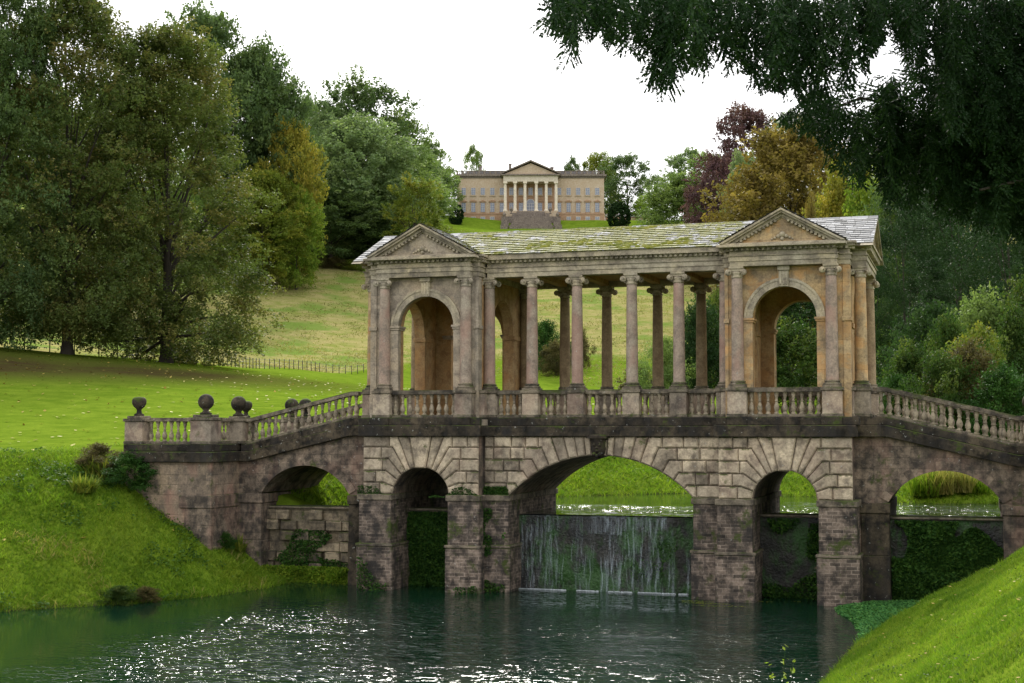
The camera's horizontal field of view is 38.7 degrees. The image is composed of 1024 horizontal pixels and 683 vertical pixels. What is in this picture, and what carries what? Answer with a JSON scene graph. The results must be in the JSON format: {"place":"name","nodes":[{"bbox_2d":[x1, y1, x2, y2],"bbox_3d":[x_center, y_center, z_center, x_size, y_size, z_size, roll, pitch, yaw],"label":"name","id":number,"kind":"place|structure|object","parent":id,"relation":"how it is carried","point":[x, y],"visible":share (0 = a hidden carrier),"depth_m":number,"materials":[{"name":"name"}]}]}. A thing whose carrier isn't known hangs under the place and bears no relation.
{"place":"outdoors","nodes":[
{"label":"outdoors","id":0,"kind":"place"},
{"bbox_2d":[0,349,616,539],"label":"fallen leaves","id":1,"kind":"object","parent":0,"point":[164,388],"visible":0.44,"depth_m":95.28,"materials":[{"name":"plant"}]},
{"bbox_2d":[0,582,889,682],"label":"lake water","id":2,"kind":"structure","parent":0,"point":[293,632],"depth_m":38.70,"materials":[{"name":"teal liquid"}]},
{"bbox_2d":[519,588,688,594],"bbox_3d":[3.205,8.559,49.864,6.256,0.058,0.093,-1,-4,17],"label":"foam","id":3,"kind":"object","parent":2,"relation":"on","point":[598,591],"visible":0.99,"depth_m":49.78,"materials":[{"name":"grey"}]},
{"bbox_2d":[834,599,919,640],"bbox_3d":[10.315,8.084,42.955,3.015,0.212,9.953,-2,-4,30],"label":"cress carpet","id":4,"kind":"object","parent":2,"relation":"on","point":[873,618],"visible":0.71,"depth_m":43.79,"materials":[{"name":"green plant"}]},
{"bbox_2d":[0,0,1008,219],"label":"sky","id":5,"kind":"structure","parent":0,"point":[483,78],"materials":[{"name":"white"}]},
{"bbox_2d":[0,179,1023,682],"bbox_3d":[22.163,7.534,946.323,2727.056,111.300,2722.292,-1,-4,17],"label":"ground","id":6,"kind":"structure","parent":0,"point":[62,421],"depth_m":90.28,"materials":[{"name":"green plant"}]},
{"bbox_2d":[0,0,86,349],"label":"beech tree","id":7,"kind":"object","parent":6,"relation":"on","point":[11,115],"visible":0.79,"depth_m":113.61,"materials":[{"name":"green plant"}]},
{"bbox_2d":[0,84,109,301],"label":"oak tree","id":8,"kind":"object","parent":6,"relation":"on","point":[32,159],"visible":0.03,"depth_m":228.61,"materials":[{"name":"green plant"}]},
{"bbox_2d":[68,471,101,492],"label":"grass clump","id":9,"kind":"object","parent":6,"relation":"on","point":[82,485],"visible":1,"depth_m":50.96,"materials":[{"name":"green plant"}]},
{"bbox_2d":[0,0,181,354],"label":"beech tree","id":10,"kind":"object","parent":6,"relation":"on","point":[92,30],"visible":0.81,"depth_m":115.80,"materials":[{"name":"green plant"}]},
{"bbox_2d":[73,441,122,471],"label":"shrub","id":11,"kind":"object","parent":6,"relation":"on","point":[96,451],"visible":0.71,"depth_m":53.18,"materials":[{"name":"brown plant"}]},
{"bbox_2d":[77,456,119,478],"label":"fern","id":12,"kind":"object","parent":6,"relation":"on","point":[91,469],"visible":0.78,"depth_m":52.72,"materials":[{"name":"green plant"}]},
{"bbox_2d":[94,584,144,605],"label":"shrub","id":13,"kind":"object","parent":6,"relation":"on","point":[118,591],"visible":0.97,"depth_m":46.31,"materials":[{"name":"green plant"}]},
{"bbox_2d":[0,447,245,611],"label":"bank weeds","id":14,"kind":"object","parent":6,"relation":"on","point":[70,523],"visible":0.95,"depth_m":50.89,"materials":[{"name":"green plant"}]},
{"bbox_2d":[96,448,158,491],"bbox_3d":[-13.745,4.722,52.788,2.587,1.766,2.795,2,-4,-28],"label":"shrub","id":15,"kind":"object","parent":6,"relation":"on","point":[128,463],"visible":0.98,"depth_m":52.38,"materials":[{"name":"green plant"}]},
{"bbox_2d":[9,526,246,589],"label":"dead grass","id":16,"kind":"structure","parent":6,"relation":"on","point":[67,547],"depth_m":47.99,"materials":[{"name":"green plant"}]},
{"bbox_2d":[58,82,212,297],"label":"oak tree","id":17,"kind":"object","parent":6,"relation":"on","point":[196,197],"visible":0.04,"depth_m":241.05,"materials":[{"name":"green plant"}]},
{"bbox_2d":[0,444,290,611],"bbox_3d":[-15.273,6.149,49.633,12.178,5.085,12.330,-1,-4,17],"label":"slope grass","id":18,"kind":"structure","parent":6,"relation":"on","point":[21,456],"depth_m":49.64,"materials":[{"name":"green plant"}]},
{"bbox_2d":[133,585,161,602],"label":"shrub","id":19,"kind":"object","parent":6,"relation":"on","point":[148,591],"visible":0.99,"depth_m":47.01,"materials":[{"name":"brown plant"}]},
{"bbox_2d":[51,16,288,366],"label":"beech tree","id":20,"kind":"object","parent":6,"relation":"on","point":[156,50],"visible":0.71,"depth_m":121.81,"materials":[{"name":"green plant"}]},
{"bbox_2d":[14,335,363,373],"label":"wire fence","id":21,"kind":"object","parent":6,"relation":"on","point":[289,360],"visible":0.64,"depth_m":167.01,"materials":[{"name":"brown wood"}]},
{"bbox_2d":[145,0,277,246],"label":"oak tree","id":22,"kind":"object","parent":6,"relation":"on","point":[221,24],"visible":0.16,"depth_m":284.42,"materials":[{"name":"green plant"}]},
{"bbox_2d":[192,29,320,270],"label":"oak tree","id":23,"kind":"object","parent":6,"relation":"on","point":[269,75],"visible":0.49,"depth_m":288.77,"materials":[{"name":"green plant"}]},
{"bbox_2d":[202,163,321,290],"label":"maple tree","id":24,"kind":"object","parent":6,"relation":"on","point":[266,180],"visible":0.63,"depth_m":275.05,"materials":[{"name":"green plant"}]},
{"bbox_2d":[240,72,322,271],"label":"oak tree","id":25,"kind":"object","parent":6,"relation":"on","point":[310,140],"visible":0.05,"depth_m":295.29,"materials":[{"name":"green plant"}]},
{"bbox_2d":[253,113,329,284],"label":"maple tree","id":26,"kind":"object","parent":6,"relation":"on","point":[307,163],"visible":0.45,"depth_m":284.43,"materials":[{"name":"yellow plant"}]},
{"bbox_2d":[265,179,327,289],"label":"maple tree","id":27,"kind":"object","parent":6,"relation":"on","point":[311,261],"visible":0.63,"depth_m":279.83,"materials":[{"name":"green plant"}]},
{"bbox_2d":[261,564,348,584],"bbox_3d":[-7.670,8.464,52.877,3.877,0.712,0.516,-1,-4,17],"label":"ivy","id":28,"kind":"object","parent":6,"relation":"on","point":[331,575],"visible":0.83,"depth_m":52.81,"materials":[{"name":"green plant"}]},
{"bbox_2d":[276,91,356,227],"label":"lime tree","id":29,"kind":"object","parent":6,"relation":"on","point":[324,117],"visible":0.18,"depth_m":331.76,"materials":[{"name":"green plant"}]},
{"bbox_2d":[307,92,380,230],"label":"oak tree","id":30,"kind":"object","parent":6,"relation":"on","point":[345,106],"visible":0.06,"depth_m":345.91,"materials":[{"name":"green plant"}]},
{"bbox_2d":[307,181,399,261],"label":"oak tree","id":31,"kind":"object","parent":6,"relation":"on","point":[331,212],"visible":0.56,"depth_m":311.57,"materials":[{"name":"green plant"}]},
{"bbox_2d":[322,210,412,259],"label":"oak tree","id":32,"kind":"object","parent":6,"relation":"on","point":[367,232],"visible":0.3,"depth_m":317.27,"materials":[{"name":"green plant"}]},
{"bbox_2d":[310,108,435,257],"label":"lime tree","id":33,"kind":"object","parent":6,"relation":"on","point":[344,139],"visible":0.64,"depth_m":320.83,"materials":[{"name":"green plant"}]},
{"bbox_2d":[318,64,450,209],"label":"oak tree","id":34,"kind":"object","parent":6,"relation":"on","point":[364,100],"visible":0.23,"depth_m":351.37,"materials":[{"name":"green plant"}]},
{"bbox_2d":[351,157,455,235],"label":"lime tree","id":35,"kind":"object","parent":6,"relation":"on","point":[418,171],"visible":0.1,"depth_m":339.84,"materials":[{"name":"green plant"}]},
{"bbox_2d":[367,103,453,222],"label":"oak tree","id":36,"kind":"object","parent":6,"relation":"on","point":[413,125],"visible":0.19,"depth_m":353.09,"materials":[{"name":"green plant"}]},
{"bbox_2d":[379,171,454,236],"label":"maple tree","id":37,"kind":"object","parent":6,"relation":"on","point":[422,187],"visible":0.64,"depth_m":300.56,"materials":[{"name":"green plant"}]},
{"bbox_2d":[385,144,454,217],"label":"oak tree","id":38,"kind":"object","parent":6,"relation":"on","point":[437,165],"visible":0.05,"depth_m":372.02,"materials":[{"name":"green plant"}]},
{"bbox_2d":[149,228,714,388],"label":"meadow grass","id":39,"kind":"structure","parent":6,"relation":"on","point":[357,356],"depth_m":242.25,"materials":[{"name":"green plant"}]},
{"bbox_2d":[419,138,457,212],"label":"lime tree","id":40,"kind":"object","parent":6,"relation":"on","point":[434,145],"visible":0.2,"depth_m":397.62,"materials":[{"name":"green plant"}]},
{"bbox_2d":[414,160,462,223],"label":"oak tree","id":41,"kind":"object","parent":6,"relation":"on","point":[450,181],"visible":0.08,"depth_m":386.96,"materials":[{"name":"green plant"}]},
{"bbox_2d":[448,204,463,224],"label":"clipped yew","id":42,"kind":"object","parent":6,"relation":"on","point":[457,220],"visible":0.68,"depth_m":425.86,"materials":[{"name":"green plant"}]},
{"bbox_2d":[461,142,485,173],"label":"oak tree","id":43,"kind":"object","parent":6,"relation":"on","point":[470,153],"visible":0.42,"depth_m":483.61,"materials":[{"name":"green plant"}]},
{"bbox_2d":[456,160,605,220],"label":"mansion","id":44,"kind":"structure","parent":6,"relation":"on","point":[530,185],"depth_m":443.17,"materials":[{"name":"stone"}]},
{"bbox_2d":[500,211,561,228],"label":"stone steps","id":45,"kind":"structure","parent":6,"relation":"on","point":[532,220],"depth_m":429.72,"materials":[{"name":"grey stone"}]},
{"bbox_2d":[538,337,570,375],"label":"meadow bush","id":46,"kind":"object","parent":6,"relation":"on","point":[553,348],"visible":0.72,"depth_m":213.60,"materials":[{"name":"green plant"}]},
{"bbox_2d":[538,316,571,369],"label":"meadow bush","id":47,"kind":"object","parent":6,"relation":"on","point":[545,329],"visible":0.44,"depth_m":221.34,"materials":[{"name":"green plant"}]},
{"bbox_2d":[113,426,1019,504],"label":"pond bank grass","id":48,"kind":"structure","parent":6,"relation":"on","point":[593,475],"depth_m":65.69,"materials":[{"name":"green plant"}]},
{"bbox_2d":[121,206,1023,605],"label":"stone bridge","id":49,"kind":"structure","parent":6,"relation":"on","point":[853,454],"depth_m":50.20,"materials":[{"name":"stone"}]},
{"bbox_2d":[355,557,386,590],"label":"ivy","id":50,"kind":"object","parent":49,"relation":"attached to","point":[369,582],"visible":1,"depth_m":50.61,"materials":[{"name":"green plant"}]},
{"bbox_2d":[357,485,476,497],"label":"moss tufts","id":51,"kind":"object","parent":49,"relation":"on","point":[363,491],"visible":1,"depth_m":50.31,"materials":[{"name":"green plant"}]},
{"bbox_2d":[483,508,505,591],"bbox_3d":[-0.640,7.168,49.954,0.880,2.929,0.294,-1,-4,17],"label":"ivy","id":52,"kind":"object","parent":49,"relation":"attached to","point":[487,550],"visible":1,"depth_m":50.01,"materials":[{"name":"green plant"}]},
{"bbox_2d":[483,486,508,495],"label":"moss tufts","id":53,"kind":"object","parent":49,"relation":"on","point":[495,490],"visible":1,"depth_m":50.16,"materials":[{"name":"green plant"}]},
{"bbox_2d":[570,327,596,366],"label":"meadow bush","id":54,"kind":"object","parent":6,"relation":"on","point":[586,351],"visible":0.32,"depth_m":225.10,"materials":[{"name":"green plant"}]},
{"bbox_2d":[572,150,629,215],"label":"oak tree","id":55,"kind":"object","parent":6,"relation":"on","point":[593,159],"visible":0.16,"depth_m":491.62,"materials":[{"name":"green plant"}]},
{"bbox_2d":[607,201,631,226],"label":"clipped yew","id":56,"kind":"object","parent":6,"relation":"on","point":[620,208],"visible":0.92,"depth_m":425.24,"materials":[{"name":"green plant"}]},
{"bbox_2d":[596,150,653,215],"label":"oak tree","id":57,"kind":"object","parent":6,"relation":"on","point":[627,161],"visible":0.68,"depth_m":471.52,"materials":[{"name":"green plant"}]},
{"bbox_2d":[267,505,1003,598],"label":"weir wall","id":58,"kind":"structure","parent":6,"relation":"on","point":[586,552],"depth_m":50.16,"materials":[{"name":"stone"}]},
{"bbox_2d":[273,529,347,582],"bbox_3d":[-7.572,7.842,53.233,3.878,1.995,0.414,-1,-4,17],"label":"ivy","id":59,"kind":"object","parent":58,"relation":"attached to","point":[285,554],"visible":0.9,"depth_m":53.28,"materials":[{"name":"green plant"}]},
{"bbox_2d":[406,511,447,585],"bbox_3d":[-2.717,7.399,51.861,2.232,2.744,0.409,-1,-4,17],"label":"ivy","id":60,"kind":"object","parent":58,"relation":"attached to","point":[427,565],"visible":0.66,"depth_m":51.95,"materials":[{"name":"green plant"}]},
{"bbox_2d":[630,542,677,578],"bbox_3d":[4.811,7.440,49.450,1.714,1.291,0.313,-1,-4,22],"label":"ivy","id":61,"kind":"object","parent":58,"relation":"attached to","point":[663,561],"visible":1,"depth_m":49.46,"materials":[{"name":"green plant"}]},
{"bbox_2d":[762,518,818,598],"bbox_3d":[9.262,7.183,48.099,2.085,2.710,0.378,-1,-4,17],"label":"ivy","id":62,"kind":"object","parent":58,"relation":"attached to","point":[811,550],"visible":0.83,"depth_m":48.08,"materials":[{"name":"green plant"}]},
{"bbox_2d":[891,519,1003,600],"bbox_3d":[13.932,7.096,46.626,3.526,2.747,0.443,-1,-4,17],"label":"ivy","id":63,"kind":"object","parent":58,"relation":"attached to","point":[937,553],"visible":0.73,"depth_m":46.78,"materials":[{"name":"green plant"}]},
{"bbox_2d":[638,334,695,388],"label":"meadow bush","id":64,"kind":"object","parent":6,"relation":"on","point":[667,363],"visible":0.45,"depth_m":111.70,"materials":[{"name":"green plant"}]},
{"bbox_2d":[632,170,713,225],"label":"oak tree","id":65,"kind":"object","parent":6,"relation":"on","point":[660,200],"visible":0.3,"depth_m":334.15,"materials":[{"name":"green plant"}]},
{"bbox_2d":[657,146,703,223],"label":"birch tree","id":66,"kind":"object","parent":6,"relation":"on","point":[675,162],"visible":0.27,"depth_m":401.87,"materials":[{"name":"green plant"}]},
{"bbox_2d":[671,293,718,388],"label":"meadow bush","id":67,"kind":"object","parent":6,"relation":"on","point":[690,340],"visible":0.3,"depth_m":117.28,"materials":[{"name":"green plant"}]},
{"bbox_2d":[670,151,721,209],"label":"birch tree","id":68,"kind":"object","parent":6,"relation":"on","point":[702,154],"visible":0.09,"depth_m":389.90,"materials":[{"name":"green plant"}]},
{"bbox_2d":[689,284,718,388],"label":"meadow bush","id":69,"kind":"object","parent":6,"relation":"on","point":[714,300],"visible":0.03,"depth_m":124.64,"materials":[{"name":"green plant"}]},
{"bbox_2d":[678,147,735,223],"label":"copper beech","id":70,"kind":"object","parent":6,"relation":"on","point":[715,164],"visible":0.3,"depth_m":310.91,"materials":[{"name":"purple plant"}]},
{"bbox_2d":[682,99,785,221],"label":"copper beech","id":71,"kind":"object","parent":6,"relation":"on","point":[748,118],"visible":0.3,"depth_m":319.76,"materials":[{"name":"purple plant"}]},
{"bbox_2d":[716,148,757,211],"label":"willow tree","id":72,"kind":"object","parent":6,"relation":"on","point":[739,158],"visible":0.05,"depth_m":286.89,"materials":[{"name":"green plant"}]},
{"bbox_2d":[710,164,788,286],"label":"chestnut tree","id":73,"kind":"object","parent":6,"relation":"on","point":[747,185],"visible":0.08,"depth_m":255.00,"materials":[{"name":"brown plant"}]},
{"bbox_2d":[528,0,1023,248],"label":"yew tree","id":74,"kind":"object","parent":6,"relation":"on","point":[963,122],"visible":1,"depth_m":16.20,"materials":[{"name":"green plant"}]},
{"bbox_2d":[697,113,873,310],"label":"chestnut tree","id":75,"kind":"object","parent":6,"relation":"on","point":[787,156],"visible":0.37,"depth_m":247.31,"materials":[{"name":"orange plant"}]},
{"bbox_2d":[776,316,817,406],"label":"meadow bush","id":76,"kind":"object","parent":6,"relation":"on","point":[792,338],"visible":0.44,"depth_m":87.44,"materials":[{"name":"green plant"}]},
{"bbox_2d":[802,178,816,381],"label":"tree","id":77,"kind":"object","parent":6,"relation":"on","point":[810,205],"visible":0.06,"depth_m":150.85,"materials":[{"name":"green plant"}]},
{"bbox_2d":[776,302,876,386],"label":"oak tree","id":78,"kind":"object","parent":6,"relation":"on","point":[799,310],"visible":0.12,"depth_m":102.27,"materials":[{"name":"green plant"}]},
{"bbox_2d":[801,159,912,373],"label":"maple tree","id":79,"kind":"object","parent":6,"relation":"on","point":[827,204],"visible":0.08,"depth_m":179.79,"materials":[{"name":"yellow plant"}]},
{"bbox_2d":[874,255,915,381],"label":"evergreen tree","id":80,"kind":"object","parent":6,"relation":"on","point":[882,280],"visible":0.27,"depth_m":103.12,"materials":[{"name":"green plant"}]},
{"bbox_2d":[876,370,917,414],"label":"shrub","id":81,"kind":"object","parent":6,"relation":"on","point":[894,381],"visible":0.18,"depth_m":69.76,"materials":[{"name":"green plant"}]},
{"bbox_2d":[841,139,957,379],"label":"maple tree","id":82,"kind":"object","parent":6,"relation":"on","point":[851,200],"visible":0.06,"depth_m":172.05,"materials":[{"name":"green plant"}]},
{"bbox_2d":[876,336,938,405],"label":"shrub","id":83,"kind":"object","parent":6,"relation":"on","point":[909,358],"visible":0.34,"depth_m":71.78,"materials":[{"name":"green plant"}]},
{"bbox_2d":[856,163,972,366],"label":"oak tree","id":84,"kind":"object","parent":6,"relation":"on","point":[883,217],"visible":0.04,"depth_m":139.20,"materials":[{"name":"green plant"}]},
{"bbox_2d":[819,545,1023,682],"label":"bank grass","id":85,"kind":"structure","parent":6,"relation":"on","point":[981,659],"depth_m":28.39,"materials":[{"name":"green plant"}]},
{"bbox_2d":[840,559,1022,682],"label":"bank clover","id":86,"kind":"object","parent":85,"relation":"on","point":[919,654],"visible":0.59,"depth_m":27.62,"materials":[{"name":"green plant"}]},
{"bbox_2d":[876,294,967,403],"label":"shrub","id":87,"kind":"object","parent":6,"relation":"on","point":[922,324],"visible":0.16,"depth_m":81.64,"materials":[{"name":"green plant"}]},
{"bbox_2d":[873,193,975,381],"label":"evergreen tree","id":88,"kind":"object","parent":6,"relation":"on","point":[907,219],"visible":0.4,"depth_m":107.75,"materials":[{"name":"green plant"}]},
{"bbox_2d":[905,471,949,495],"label":"grass clump","id":89,"kind":"object","parent":6,"relation":"on","point":[916,487],"visible":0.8,"depth_m":58.60,"materials":[{"name":"green plant"}]},
{"bbox_2d":[894,256,966,383],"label":"evergreen tree","id":90,"kind":"object","parent":6,"relation":"on","point":[934,272],"visible":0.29,"depth_m":90.23,"materials":[{"name":"green plant"}]},
{"bbox_2d":[917,471,958,494],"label":"grass clump","id":91,"kind":"object","parent":6,"relation":"on","point":[944,488],"visible":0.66,"depth_m":58.43,"materials":[{"name":"green plant"}]},
{"bbox_2d":[883,344,995,431],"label":"shrub","id":92,"kind":"object","parent":6,"relation":"on","point":[940,367],"visible":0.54,"depth_m":66.60,"materials":[{"name":"green plant"}]},
{"bbox_2d":[883,170,1023,336],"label":"evergreen tree","id":93,"kind":"object","parent":6,"relation":"on","point":[911,299],"visible":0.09,"depth_m":112.09,"materials":[{"name":"green plant"}]},
{"bbox_2d":[909,309,997,410],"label":"shrub","id":94,"kind":"object","parent":6,"relation":"on","point":[947,330],"visible":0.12,"depth_m":75.88,"materials":[{"name":"green plant"}]},
{"bbox_2d":[892,161,1023,307],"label":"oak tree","id":95,"kind":"object","parent":6,"relation":"on","point":[966,252],"visible":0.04,"depth_m":132.41,"materials":[{"name":"green plant"}]},
{"bbox_2d":[937,471,978,492],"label":"grass clump","id":96,"kind":"object","parent":6,"relation":"on","point":[963,486],"visible":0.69,"depth_m":58.47,"materials":[{"name":"green plant"}]},
{"bbox_2d":[917,334,1021,430],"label":"shrub","id":97,"kind":"object","parent":6,"relation":"on","point":[971,352],"visible":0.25,"depth_m":67.39,"materials":[{"name":"green plant"}]},
{"bbox_2d":[940,320,1012,414],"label":"shrub","id":98,"kind":"object","parent":6,"relation":"on","point":[983,333],"visible":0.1,"depth_m":72.69,"materials":[{"name":"green plant"}]},
{"bbox_2d":[933,205,1023,316],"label":"evergreen tree","id":99,"kind":"object","parent":6,"relation":"on","point":[986,266],"visible":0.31,"depth_m":96.66,"materials":[{"name":"green plant"}]},
{"bbox_2d":[949,281,1012,351],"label":"shrub","id":100,"kind":"object","parent":6,"relation":"on","point":[984,311],"visible":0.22,"depth_m":83.44,"materials":[{"name":"green plant"}]},
{"bbox_2d":[958,358,1023,440],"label":"shrub","id":101,"kind":"object","parent":6,"relation":"on","point":[1002,384],"visible":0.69,"depth_m":63.64,"materials":[{"name":"green plant"}]},
{"bbox_2d":[976,296,1023,428],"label":"shrub","id":102,"kind":"object","parent":6,"relation":"on","point":[1010,332],"visible":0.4,"depth_m":69.70,"materials":[{"name":"green plant"}]},
{"bbox_2d":[989,268,1023,361],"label":"shrub","id":103,"kind":"object","parent":6,"relation":"on","point":[1016,290],"visible":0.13,"depth_m":82.40,"materials":[{"name":"green plant"}]},
{"bbox_2d":[287,493,1000,516],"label":"pond water","id":104,"kind":"structure","parent":0,"point":[675,505],"depth_m":55.27,"materials":[{"name":"green liquid"}]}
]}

